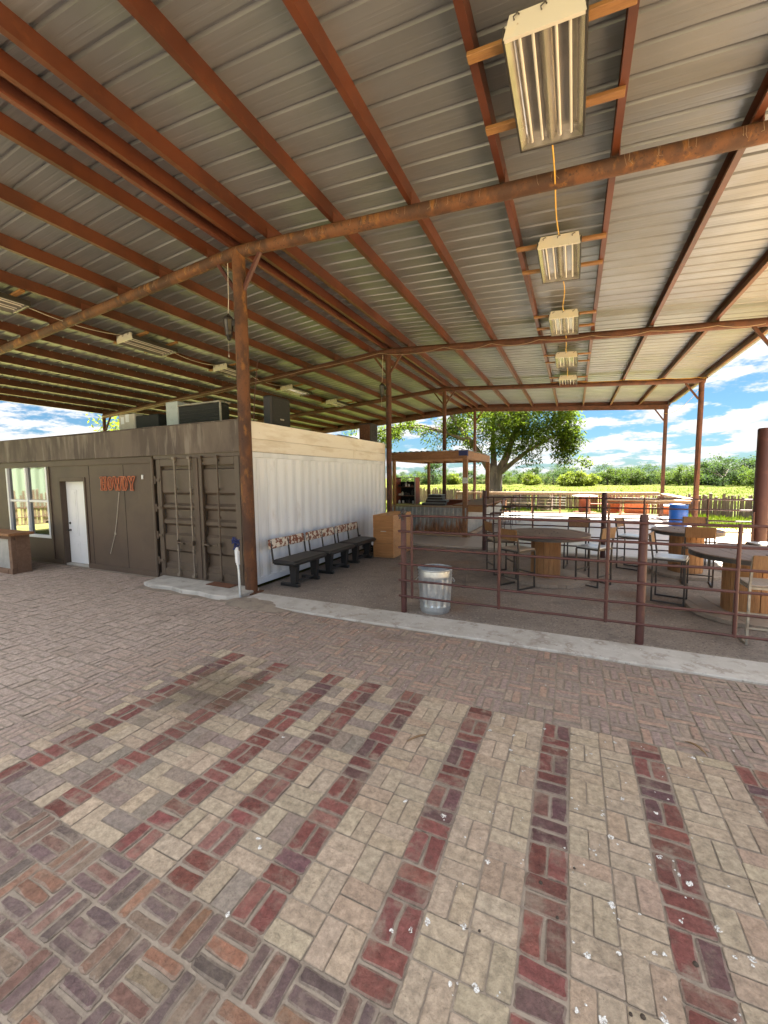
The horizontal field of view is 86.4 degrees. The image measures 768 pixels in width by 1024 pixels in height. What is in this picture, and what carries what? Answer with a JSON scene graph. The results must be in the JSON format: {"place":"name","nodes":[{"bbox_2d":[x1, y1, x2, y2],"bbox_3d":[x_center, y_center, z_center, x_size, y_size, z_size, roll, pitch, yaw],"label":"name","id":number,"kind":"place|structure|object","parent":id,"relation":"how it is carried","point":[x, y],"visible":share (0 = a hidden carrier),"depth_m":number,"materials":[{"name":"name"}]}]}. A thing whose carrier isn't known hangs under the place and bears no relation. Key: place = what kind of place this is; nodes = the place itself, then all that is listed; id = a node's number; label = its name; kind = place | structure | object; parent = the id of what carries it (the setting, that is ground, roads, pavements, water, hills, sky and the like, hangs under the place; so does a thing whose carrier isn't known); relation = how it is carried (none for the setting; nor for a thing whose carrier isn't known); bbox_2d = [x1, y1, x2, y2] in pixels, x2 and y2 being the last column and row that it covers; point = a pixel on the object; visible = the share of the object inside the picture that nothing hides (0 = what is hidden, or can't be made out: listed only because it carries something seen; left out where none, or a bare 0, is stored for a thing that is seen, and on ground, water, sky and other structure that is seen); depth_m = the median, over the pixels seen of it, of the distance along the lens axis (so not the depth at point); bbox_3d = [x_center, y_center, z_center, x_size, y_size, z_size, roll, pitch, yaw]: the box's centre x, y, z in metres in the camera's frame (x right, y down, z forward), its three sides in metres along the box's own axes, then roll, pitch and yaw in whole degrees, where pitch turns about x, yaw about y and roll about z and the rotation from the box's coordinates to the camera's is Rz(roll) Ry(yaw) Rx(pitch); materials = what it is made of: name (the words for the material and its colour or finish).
{"place":"outdoors","nodes":[
{"label":"outdoors","id":0,"kind":"place"},
{"bbox_2d":[0,560,767,1023],"bbox_3d":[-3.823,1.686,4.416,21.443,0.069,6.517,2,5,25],"label":"brick paving","id":1,"kind":"structure","parent":0,"point":[596,965],"depth_m":2.39,"materials":[{"name":"brick"}]},
{"bbox_2d":[0,529,33,573],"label":"counter","id":2,"kind":"object","parent":1,"relation":"on","point":[15,553],"visible":1,"depth_m":9.01,"materials":[{"name":"brown wood"}]},
{"bbox_2d":[144,575,258,599],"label":"concrete slab","id":3,"kind":"structure","parent":1,"relation":"on","point":[189,586],"depth_m":7.39,"materials":[{"name":"concrete"}]},
{"bbox_2d":[206,581,237,587],"bbox_3d":[-2.993,1.342,7.543,0.600,0.012,0.220,2,5,27],"label":"scrap plate","id":4,"kind":"object","parent":3,"relation":"on","point":[221,584],"visible":0.88,"depth_m":7.53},
{"bbox_2d":[231,537,241,597],"bbox_3d":[-2.484,0.958,6.949,0.216,1.096,0.160,2,5,25],"label":"standpipe","id":5,"kind":"object","parent":3,"relation":"on","point":[235,541],"visible":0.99,"depth_m":6.89,"materials":[{"name":"white paint"}]},
{"bbox_2d":[220,596,290,612],"bbox_3d":[-2.089,1.463,6.625,1.648,0.029,0.603,2,5,25],"label":"sand patch","id":6,"kind":"object","parent":1,"relation":"on","point":[244,602],"visible":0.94,"depth_m":6.49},
{"bbox_2d":[0,334,767,478],"label":"sky","id":7,"kind":"structure","parent":0,"point":[736,395],"materials":[{"name":"blue"}]},
{"bbox_2d":[66,475,753,586],"bbox_3d":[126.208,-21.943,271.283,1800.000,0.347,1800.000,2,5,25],"label":"ground","id":8,"kind":"structure","parent":0,"point":[684,487],"depth_m":58.37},
{"bbox_2d":[85,412,119,431],"bbox_3d":[-14.369,-3.071,23.831,4.824,6.685,4.567,-5,6,-40],"label":"shade tree","id":9,"kind":"object","parent":8,"relation":"on","point":[116,424],"visible":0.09,"depth_m":22.49,"materials":[{"name":"green plant"}]},
{"bbox_2d":[0,419,238,576],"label":"plywood building","id":10,"kind":"structure","parent":8,"relation":"on","point":[58,501],"depth_m":9.24,"materials":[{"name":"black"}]},
{"bbox_2d":[5,467,51,538],"bbox_3d":[-9.060,-0.283,10.458,1.902,1.830,0.115,2,5,25],"label":"window","id":11,"kind":"structure","parent":10,"relation":"in","point":[27,489],"depth_m":10.43,"materials":[{"name":"glass"}]},
{"bbox_2d":[66,481,88,563],"bbox_3d":[-7.252,0.259,9.725,0.925,1.961,0.115,2,5,25],"label":"door","id":12,"kind":"structure","parent":10,"relation":"in","point":[77,530],"depth_m":9.77,"materials":[{"name":"white paint"}]},
{"bbox_2d":[99,476,134,553],"bbox_3d":[-5.748,0.087,8.892,1.194,1.722,0.030,2,5,25],"label":"howdy sign","id":13,"kind":"object","parent":10,"relation":"attached to","point":[105,484],"visible":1,"depth_m":8.85,"materials":[{"name":"red"}]},
{"bbox_2d":[119,413,166,429],"bbox_3d":[-6.120,-1.960,10.915,1.530,1.230,0.906,2,5,25],"label":"evaporative cooler","id":14,"kind":"object","parent":10,"relation":"on","point":[130,421],"visible":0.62,"depth_m":10.47,"materials":[{"name":"white paint"}]},
{"bbox_2d":[166,400,229,424],"bbox_3d":[-4.423,-1.979,9.900,1.800,1.400,0.510,2,5,25],"label":"evaporative cooler","id":15,"kind":"object","parent":10,"relation":"on","point":[178,412],"visible":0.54,"depth_m":9.61,"materials":[{"name":"black"}]},
{"bbox_2d":[150,421,385,585],"bbox_3d":[-2.324,-0.371,10.491,2.512,3.050,6.035,2,5,25],"label":"shipping container","id":16,"kind":"object","parent":8,"relation":"on","point":[304,481],"visible":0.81,"depth_m":8.21,"materials":[{"name":"white"}]},
{"bbox_2d":[154,456,199,577],"bbox_3d":[-4.090,0.098,8.105,1.195,2.350,0.163,2,5,25],"label":"door","id":17,"kind":"structure","parent":16,"relation":"in","point":[176,478],"depth_m":8.14,"materials":[{"name":"brown paint"}]},
{"bbox_2d":[197,455,243,582],"bbox_3d":[-3.033,0.127,7.616,1.095,2.350,0.163,2,5,25],"label":"door","id":18,"kind":"structure","parent":16,"relation":"in","point":[218,477],"depth_m":7.66,"materials":[{"name":"brown paint"}]},
{"bbox_2d":[263,395,289,426],"bbox_3d":[-2.234,-1.825,8.591,0.238,1.140,0.620,2,5,25],"label":"loudspeaker","id":19,"kind":"object","parent":16,"relation":"on","point":[276,410],"visible":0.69,"depth_m":8.38,"materials":[{"name":"grey"}]},
{"bbox_2d":[359,423,377,441],"bbox_3d":[-0.463,-2.115,12.333,0.415,1.060,0.480,2,5,25],"label":"equipment case","id":20,"kind":"object","parent":16,"relation":"on","point":[367,431],"visible":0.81,"depth_m":12.12,"materials":[{"name":"grey"}]},
{"bbox_2d":[0,0,767,594],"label":"pavilion","id":21,"kind":"structure","parent":8,"relation":"on","point":[320,184],"depth_m":5.86,"materials":[{"name":"brown"}]},
{"bbox_2d":[0,289,30,313],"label":"shop light","id":22,"kind":"object","parent":21,"relation":"attached to","point":[12,303],"visible":1,"depth_m":7.95,"materials":[{"name":"metal"}]},
{"bbox_2d":[113,331,177,356],"bbox_3d":[-6.117,-4.322,10.576,1.260,0.155,1.290,-3,3,25],"label":"shop light","id":23,"kind":"object","parent":21,"relation":"attached to","point":[136,341],"visible":1,"depth_m":10.47,"materials":[{"name":"metal"}]},
{"bbox_2d":[222,263,234,356],"bbox_3d":[-2.608,-3.395,6.889,0.248,1.520,0.170,2,5,25],"label":"lantern","id":24,"kind":"object","parent":21,"relation":"attached to","point":[229,322],"visible":1,"depth_m":6.88,"materials":[{"name":"grey"}]},
{"bbox_2d":[208,363,258,377],"bbox_3d":[-4.856,-4.562,13.287,1.260,0.155,1.290,-3,3,25],"label":"shop light","id":25,"kind":"object","parent":21,"relation":"attached to","point":[229,370],"visible":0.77,"depth_m":13.03,"materials":[{"name":"metal"}]},
{"bbox_2d":[275,384,314,395],"bbox_3d":[-3.489,-4.822,16.224,1.260,0.155,1.290,-3,3,25],"label":"shop light","id":26,"kind":"object","parent":21,"relation":"attached to","point":[293,389],"visible":1,"depth_m":16.09,"materials":[{"name":"metal"}]},
{"bbox_2d":[321,398,353,407],"bbox_3d":[-2.143,-5.077,19.116,1.260,0.155,1.290,-3,3,25],"label":"shop light","id":27,"kind":"object","parent":21,"relation":"attached to","point":[335,403],"visible":1,"depth_m":18.92,"materials":[{"name":"metal"}]},
{"bbox_2d":[379,360,386,406],"bbox_3d":[-0.037,-3.957,12.337,0.248,1.520,0.170,2,5,25],"label":"lantern","id":28,"kind":"object","parent":21,"relation":"attached to","point":[382,386],"visible":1,"depth_m":12.32,"materials":[{"name":"grey"}]},
{"bbox_2d":[102,323,765,416],"bbox_3d":[-2.230,-4.380,13.298,22.566,0.914,0.015,2,5,25],"label":"power cable","id":29,"kind":"object","parent":21,"relation":"attached to","point":[463,349],"visible":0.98,"depth_m":11.21,"materials":[{"name":"brown plastic"}]},
{"bbox_2d":[466,0,636,152],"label":"shop light","id":30,"kind":"object","parent":21,"relation":"attached to","point":[542,47],"visible":1,"depth_m":3.50,"materials":[{"name":"metal"}]},
{"bbox_2d":[516,231,605,283],"bbox_3d":[2.861,-4.098,6.639,1.260,0.155,1.290,6,7,24],"label":"shop light","id":31,"kind":"object","parent":21,"relation":"attached to","point":[559,258],"visible":1,"depth_m":6.51,"materials":[{"name":"metal"}]},
{"bbox_2d":[552,145,559,234],"bbox_3d":[2.169,-3.931,5.150,0.027,0.198,2.023,2,5,25],"label":"extension cord","id":32,"kind":"object","parent":31,"relation":"hanging from","point":[555,190],"visible":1,"depth_m":4.72,"materials":[{"name":"yellow plastic"}]},
{"bbox_2d":[534,309,595,336],"bbox_3d":[4.152,-4.343,9.413,1.260,0.155,1.290,6,7,24],"label":"shop light","id":33,"kind":"object","parent":21,"relation":"attached to","point":[563,323],"visible":1,"depth_m":9.28,"materials":[{"name":"metal"}]},
{"bbox_2d":[544,351,590,367],"bbox_3d":[5.531,-4.605,12.377,1.260,0.155,1.290,6,7,24],"label":"shop light","id":34,"kind":"object","parent":21,"relation":"attached to","point":[566,360],"visible":0.98,"depth_m":12.23,"materials":[{"name":"metal"}]},
{"bbox_2d":[549,375,586,385],"bbox_3d":[6.814,-4.849,15.134,1.260,0.155,1.290,6,7,24],"label":"shop light","id":35,"kind":"object","parent":21,"relation":"attached to","point":[565,379],"visible":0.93,"depth_m":14.83,"materials":[{"name":"metal"}]},
{"bbox_2d":[413,472,426,484],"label":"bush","id":36,"kind":"object","parent":8,"relation":"on","point":[424,475],"visible":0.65,"depth_m":112.72,"materials":[{"name":"green plant"}]},
{"bbox_2d":[423,471,440,484],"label":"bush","id":37,"kind":"object","parent":8,"relation":"on","point":[434,479],"visible":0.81,"depth_m":112.84,"materials":[{"name":"green plant"}]},
{"bbox_2d":[423,463,441,484],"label":"tree","id":38,"kind":"object","parent":8,"relation":"on","point":[437,466],"visible":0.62,"depth_m":115.53,"materials":[{"name":"green plant"}]},
{"bbox_2d":[446,472,461,484],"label":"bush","id":39,"kind":"object","parent":8,"relation":"on","point":[456,481],"visible":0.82,"depth_m":108.90,"materials":[{"name":"green plant"}]},
{"bbox_2d":[340,411,593,495],"bbox_3d":[6.199,-5.786,31.081,17.625,10.437,11.294,2,5,25],"label":"shade tree","id":40,"kind":"object","parent":8,"relation":"on","point":[566,436],"visible":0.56,"depth_m":28.51,"materials":[{"name":"green plant"}]},
{"bbox_2d":[247,593,767,685],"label":"concrete kerb","id":41,"kind":"structure","parent":8,"relation":"on","point":[741,670],"depth_m":4.90,"materials":[{"name":"concrete"}]},
{"bbox_2d":[386,487,650,512],"bbox_3d":[4.213,-1.422,33.198,0.132,1.332,30.432,-5,6,-40],"label":"picket fence","id":42,"kind":"object","parent":8,"relation":"on","point":[567,503],"visible":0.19,"depth_m":26.60,"materials":[{"name":"brown wood"}]},
{"bbox_2d":[520,473,541,484],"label":"bush","id":43,"kind":"object","parent":8,"relation":"on","point":[534,477],"visible":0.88,"depth_m":93.48,"materials":[{"name":"green plant"}]},
{"bbox_2d":[515,491,566,508],"bbox_3d":[9.585,-0.748,25.183,3.068,1.100,0.028,3,6,34],"label":"wire panel","id":44,"kind":"object","parent":8,"relation":"on","point":[537,499],"visible":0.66,"depth_m":25.34,"materials":[{"name":"metal"}]},
{"bbox_2d":[537,495,552,510],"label":"timber steps","id":45,"kind":"structure","parent":8,"relation":"on","point":[545,502],"depth_m":24.45,"materials":[{"name":"brown wood"}]},
{"bbox_2d":[543,470,561,484],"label":"tree","id":46,"kind":"object","parent":8,"relation":"on","point":[553,481],"visible":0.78,"depth_m":95.10,"materials":[{"name":"green plant"}]},
{"bbox_2d":[413,543,721,564],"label":"concrete sill","id":47,"kind":"structure","parent":8,"relation":"on","point":[613,556],"depth_m":11.17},
{"bbox_2d":[386,500,751,533],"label":"yard grass","id":48,"kind":"structure","parent":8,"relation":"on","point":[732,518],"depth_m":18.20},
{"bbox_2d":[558,470,591,486],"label":"bush","id":49,"kind":"object","parent":8,"relation":"on","point":[568,476],"visible":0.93,"depth_m":78.67,"materials":[{"name":"green plant"}]},
{"bbox_2d":[398,509,767,644],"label":"pipe fence","id":50,"kind":"object","parent":8,"relation":"on","point":[644,523],"visible":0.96,"depth_m":4.88,"materials":[{"name":"metal"}]},
{"bbox_2d":[572,495,596,512],"bbox_3d":[11.032,-0.435,22.491,1.240,0.951,1.240,2,5,25],"label":"yard spool","id":51,"kind":"object","parent":8,"relation":"on","point":[582,502],"visible":0.74,"depth_m":22.28,"materials":[{"name":"white paint"}]},
{"bbox_2d":[502,511,668,515],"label":"patio kerb","id":52,"kind":"structure","parent":8,"relation":"on","point":[584,513],"depth_m":21.39,"materials":[{"name":"grey concrete"}]},
{"bbox_2d":[579,473,601,485],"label":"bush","id":53,"kind":"object","parent":8,"relation":"on","point":[594,479],"visible":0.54,"depth_m":79.45,"materials":[{"name":"green plant"}]},
{"bbox_2d":[591,462,612,481],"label":"tree","id":54,"kind":"object","parent":8,"relation":"on","point":[600,467],"visible":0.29,"depth_m":102.27,"materials":[{"name":"green plant"}]},
{"bbox_2d":[595,469,620,484],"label":"tree","id":55,"kind":"object","parent":8,"relation":"on","point":[604,477],"visible":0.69,"depth_m":86.29,"materials":[{"name":"green plant"}]},
{"bbox_2d":[602,466,627,484],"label":"bush","id":56,"kind":"object","parent":8,"relation":"on","point":[608,476],"visible":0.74,"depth_m":85.26,"materials":[{"name":"green plant"}]},
{"bbox_2d":[607,504,623,513],"bbox_3d":[12.432,-0.340,22.069,1.100,0.801,1.100,2,5,25],"label":"yard spool","id":57,"kind":"object","parent":8,"relation":"on","point":[614,510],"visible":0.16,"depth_m":21.82,"materials":[{"name":"brown wood"}]},
{"bbox_2d":[482,490,753,557],"bbox_3d":[5.332,0.347,9.992,5.804,1.732,0.130,2,5,25],"label":"pipe fence","id":58,"kind":"object","parent":8,"relation":"on","point":[604,507],"visible":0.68,"depth_m":9.93,"materials":[{"name":"metal"}]},
{"bbox_2d":[616,468,650,484],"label":"bush","id":59,"kind":"object","parent":8,"relation":"on","point":[631,476],"visible":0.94,"depth_m":81.33,"materials":[{"name":"green plant"}]},
{"bbox_2d":[624,504,648,513],"bbox_3d":[13.021,-0.254,21.083,1.080,0.780,0.980,3,6,37],"label":"planter box","id":60,"kind":"object","parent":8,"relation":"on","point":[634,511],"visible":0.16,"depth_m":20.77,"materials":[{"name":"orange wood"}]},
{"bbox_2d":[627,472,648,484],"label":"bush","id":61,"kind":"object","parent":8,"relation":"on","point":[644,480],"visible":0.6,"depth_m":81.81,"materials":[{"name":"green plant"}]},
{"bbox_2d":[637,462,659,479],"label":"tree","id":62,"kind":"object","parent":8,"relation":"on","point":[651,466],"visible":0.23,"depth_m":97.69,"materials":[{"name":"green plant"}]},
{"bbox_2d":[645,473,656,484],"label":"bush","id":63,"kind":"object","parent":8,"relation":"on","point":[653,476],"visible":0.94,"depth_m":81.08,"materials":[{"name":"green plant"}]},
{"bbox_2d":[655,471,675,484],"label":"bush","id":64,"kind":"object","parent":8,"relation":"on","point":[659,479],"visible":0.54,"depth_m":78.92,"materials":[{"name":"green plant"}]},
{"bbox_2d":[665,470,691,484],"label":"tree","id":65,"kind":"object","parent":8,"relation":"on","point":[670,479],"visible":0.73,"depth_m":74.75,"materials":[{"name":"green plant"}]},
{"bbox_2d":[672,464,703,485],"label":"bush","id":66,"kind":"object","parent":8,"relation":"on","point":[691,477],"visible":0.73,"depth_m":73.74,"materials":[{"name":"green plant"}]},
{"bbox_2d":[651,493,752,518],"bbox_3d":[18.576,-0.104,16.506,0.131,1.158,13.516,-5,6,-41],"label":"picket fence","id":67,"kind":"object","parent":8,"relation":"on","point":[727,504],"visible":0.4,"depth_m":19.37,"materials":[{"name":"brown wood"}]},
{"bbox_2d":[691,459,730,484],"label":"tree","id":68,"kind":"object","parent":8,"relation":"on","point":[702,463],"visible":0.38,"depth_m":74.37,"materials":[{"name":"green plant"}]},
{"bbox_2d":[701,467,729,484],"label":"tree","id":69,"kind":"object","parent":8,"relation":"on","point":[719,471],"visible":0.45,"depth_m":73.77,"materials":[{"name":"green plant"}]},
{"bbox_2d":[702,453,738,484],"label":"tree","id":70,"kind":"object","parent":8,"relation":"on","point":[720,457],"visible":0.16,"depth_m":77.02,"materials":[{"name":"green plant"}]},
{"bbox_2d":[701,455,747,485],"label":"bush","id":71,"kind":"object","parent":8,"relation":"on","point":[723,481],"visible":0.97,"depth_m":67.46,"materials":[{"name":"green plant"}]},
{"bbox_2d":[717,528,750,542],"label":"worn dirt","id":72,"kind":"structure","parent":8,"relation":"on","point":[732,537],"depth_m":13.29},
{"bbox_2d":[730,465,753,485],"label":"tree","id":73,"kind":"object","parent":8,"relation":"on","point":[739,479],"visible":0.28,"depth_m":68.10,"materials":[{"name":"green plant"}]},
{"bbox_2d":[735,469,754,487],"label":"bush","id":74,"kind":"object","parent":8,"relation":"on","point":[752,477],"visible":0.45,"depth_m":59.19,"materials":[{"name":"green plant"}]},
{"bbox_2d":[735,455,755,477],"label":"tree","id":75,"kind":"object","parent":8,"relation":"on","point":[746,463],"visible":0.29,"depth_m":72.63,"materials":[{"name":"green plant"}]},
{"bbox_2d":[751,427,767,541],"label":"gate post","id":76,"kind":"object","parent":8,"relation":"on","point":[760,508],"visible":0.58,"depth_m":8.57,"materials":[{"name":"metal"}]},
{"bbox_2d":[258,545,767,662],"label":"dirt floor","id":77,"kind":"structure","parent":0,"point":[373,582],"depth_m":6.74,"materials":[{"name":"soil"}]},
{"bbox_2d":[268,533,326,586],"bbox_3d":[-1.652,0.923,7.956,0.624,0.885,1.070,2,5,26],"label":"bench","id":78,"kind":"object","parent":77,"relation":"on","point":[293,562],"visible":1,"depth_m":7.82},
{"bbox_2d":[305,527,354,573],"bbox_3d":[-1.149,0.832,8.978,0.624,0.885,1.070,2,5,25],"label":"bench","id":79,"kind":"object","parent":77,"relation":"on","point":[330,550],"visible":0.79,"depth_m":8.87,"materials":[{"name":"wood"}]},
{"bbox_2d":[334,522,375,563],"bbox_3d":[-0.669,0.740,10.022,0.624,0.885,1.070,2,5,25],"label":"bench","id":80,"kind":"object","parent":77,"relation":"on","point":[358,541],"visible":0.89,"depth_m":9.92,"materials":[{"name":"black metal"}]},
{"bbox_2d":[373,511,410,557],"bbox_3d":[0.232,0.565,10.838,0.550,1.070,1.386,1,5,23],"label":"plywood cabinet","id":81,"kind":"object","parent":77,"relation":"on","point":[386,534],"visible":0.94,"depth_m":10.27,"materials":[{"name":"wood"}]},
{"bbox_2d":[416,564,454,614],"bbox_3d":[0.771,1.156,6.162,0.525,0.656,0.525,-4,6,-33],"label":"trash can","id":82,"kind":"object","parent":77,"relation":"on","point":[439,575],"visible":0.91,"depth_m":5.97,"materials":[{"name":"metal"}]},
{"bbox_2d":[484,521,514,574],"bbox_3d":[2.394,0.732,8.516,0.507,1.075,0.444,-1,5,-6],"label":"bar stool","id":83,"kind":"object","parent":77,"relation":"on","point":[489,526],"visible":0.77,"depth_m":8.40,"materials":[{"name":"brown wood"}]},
{"bbox_2d":[500,528,535,590],"bbox_3d":[2.394,0.825,7.406,0.507,1.075,0.444,-3,6,-30],"label":"bar stool","id":84,"kind":"object","parent":77,"relation":"on","point":[518,549],"visible":0.79,"depth_m":7.30,"materials":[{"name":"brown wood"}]},
{"bbox_2d":[504,528,590,588],"bbox_3d":[3.174,0.848,8.025,1.565,0.911,1.565,-1,5,0],"label":"spool table","id":85,"kind":"object","parent":77,"relation":"on","point":[547,547],"visible":0.74,"depth_m":7.78,"materials":[{"name":"brown wood"}]},
{"bbox_2d":[563,517,589,570],"bbox_3d":[4.194,0.680,8.898,0.444,1.075,0.507,3,6,33],"label":"bar stool","id":86,"kind":"object","parent":77,"relation":"on","point":[577,524],"visible":0.45,"depth_m":8.99,"materials":[{"name":"brown wood"}]},
{"bbox_2d":[575,527,616,588],"bbox_3d":[3.876,0.800,7.499,0.444,1.075,0.507,-4,6,-32],"label":"bar stool","id":87,"kind":"object","parent":77,"relation":"on","point":[599,547],"visible":0.88,"depth_m":7.41,"materials":[{"name":"metal"}]},
{"bbox_2d":[615,517,638,570],"bbox_3d":[5.322,0.673,8.840,0.444,1.075,0.507,-5,6,-40],"label":"bar stool","id":88,"kind":"object","parent":77,"relation":"on","point":[625,535],"visible":0.6,"depth_m":8.85,"materials":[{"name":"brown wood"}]},
{"bbox_2d":[648,531,688,605],"bbox_3d":[4.528,0.875,6.522,0.507,1.075,0.444,4,6,41],"label":"bar stool","id":89,"kind":"object","parent":77,"relation":"on","point":[657,556],"visible":0.9,"depth_m":6.47,"materials":[{"name":"brown metal"}]},
{"bbox_2d":[649,526,725,580],"bbox_3d":[6.089,0.797,8.246,1.204,0.912,1.204,4,7,45],"label":"spool table","id":90,"kind":"object","parent":77,"relation":"on","point":[676,534],"visible":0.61,"depth_m":8.02,"materials":[{"name":"brown wood"}]},
{"bbox_2d":[682,516,710,565],"bbox_3d":[6.718,0.658,8.828,0.444,1.075,0.507,2,6,31],"label":"bar stool","id":91,"kind":"object","parent":77,"relation":"on","point":[686,519],"visible":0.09,"depth_m":8.95,"materials":[{"name":"brown wood"}]},
{"bbox_2d":[680,526,716,587],"bbox_3d":[5.723,0.783,7.463,0.444,1.075,0.507,2,6,32],"label":"bar stool","id":92,"kind":"object","parent":77,"relation":"on","point":[701,532],"visible":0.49,"depth_m":7.26,"materials":[{"name":"brown wood"}]},
{"bbox_2d":[685,544,767,631],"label":"spool table","id":93,"kind":"object","parent":77,"relation":"on","point":[726,557],"visible":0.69,"depth_m":5.67,"materials":[{"name":"brown wood"}]},
{"bbox_2d":[731,555,767,644],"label":"bar stool","id":94,"kind":"object","parent":77,"relation":"on","point":[750,582],"visible":0.61,"depth_m":4.75,"materials":[{"name":"brown wood"}]},
{"bbox_2d":[745,541,766,546],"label":"bar stool","id":95,"kind":"object","parent":77,"relation":"on","point":[756,543],"visible":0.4,"depth_m":7.60,"materials":[{"name":"grey metal"}]},
{"bbox_2d":[413,512,732,561],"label":"concrete patio","id":96,"kind":"structure","parent":0,"point":[473,541],"depth_m":13.56,"materials":[{"name":"concrete"}]},
{"bbox_2d":[392,449,512,537],"bbox_3d":[3.084,-0.895,16.953,3.530,2.903,7.020,2,5,25],"label":"timber bar","id":97,"kind":"object","parent":96,"relation":"on","point":[464,506],"visible":0.73,"depth_m":14.02,"materials":[{"name":"brown wood"}]},
{"bbox_2d":[396,477,419,504],"bbox_3d":[0.855,-0.772,14.847,0.786,0.964,0.462,2,5,25],"label":"shelf cabinet","id":98,"kind":"object","parent":97,"relation":"on","point":[415,496],"visible":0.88,"depth_m":14.90,"materials":[{"name":"red wood"}]},
{"bbox_2d":[488,499,504,533],"bbox_3d":[3.962,0.147,14.325,0.468,1.221,0.462,2,6,31],"label":"bar chair","id":99,"kind":"object","parent":96,"relation":"on","point":[503,503],"visible":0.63,"depth_m":14.22,"materials":[{"name":"red"}]},
{"bbox_2d":[456,491,659,514],"bbox_3d":[8.734,-0.491,21.829,9.955,1.162,0.300,2,5,25],"label":"drink ledge","id":100,"kind":"object","parent":96,"relation":"on","point":[572,493],"visible":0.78,"depth_m":21.41,"materials":[{"name":"brown wood"}]},
{"bbox_2d":[607,499,691,519],"bbox_3d":[9.489,0.107,14.847,2.651,1.112,0.360,2,5,25],"label":"drink ledge","id":101,"kind":"object","parent":96,"relation":"on","point":[623,501],"visible":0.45,"depth_m":14.80,"materials":[{"name":"brown wood"}]},
{"bbox_2d":[668,504,688,525],"bbox_3d":[10.865,0.161,15.096,0.604,0.910,0.604,2,5,25],"label":"blue barrel","id":102,"kind":"object","parent":96,"relation":"on","point":[676,514],"visible":0.7,"depth_m":14.88,"materials":[{"name":"plastic"}]},
{"bbox_2d":[660,493,699,503],"bbox_3d":[12.089,-0.101,16.938,0.260,1.122,5.800,2,5,25],"label":"drink ledge","id":103,"kind":"object","parent":96,"relation":"on","point":[668,495],"visible":0.39,"depth_m":17.34,"materials":[{"name":"brown wood"}]},
{"bbox_2d":[392,484,753,507],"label":"field grass","id":104,"kind":"structure","parent":0,"point":[687,490],"depth_m":56.27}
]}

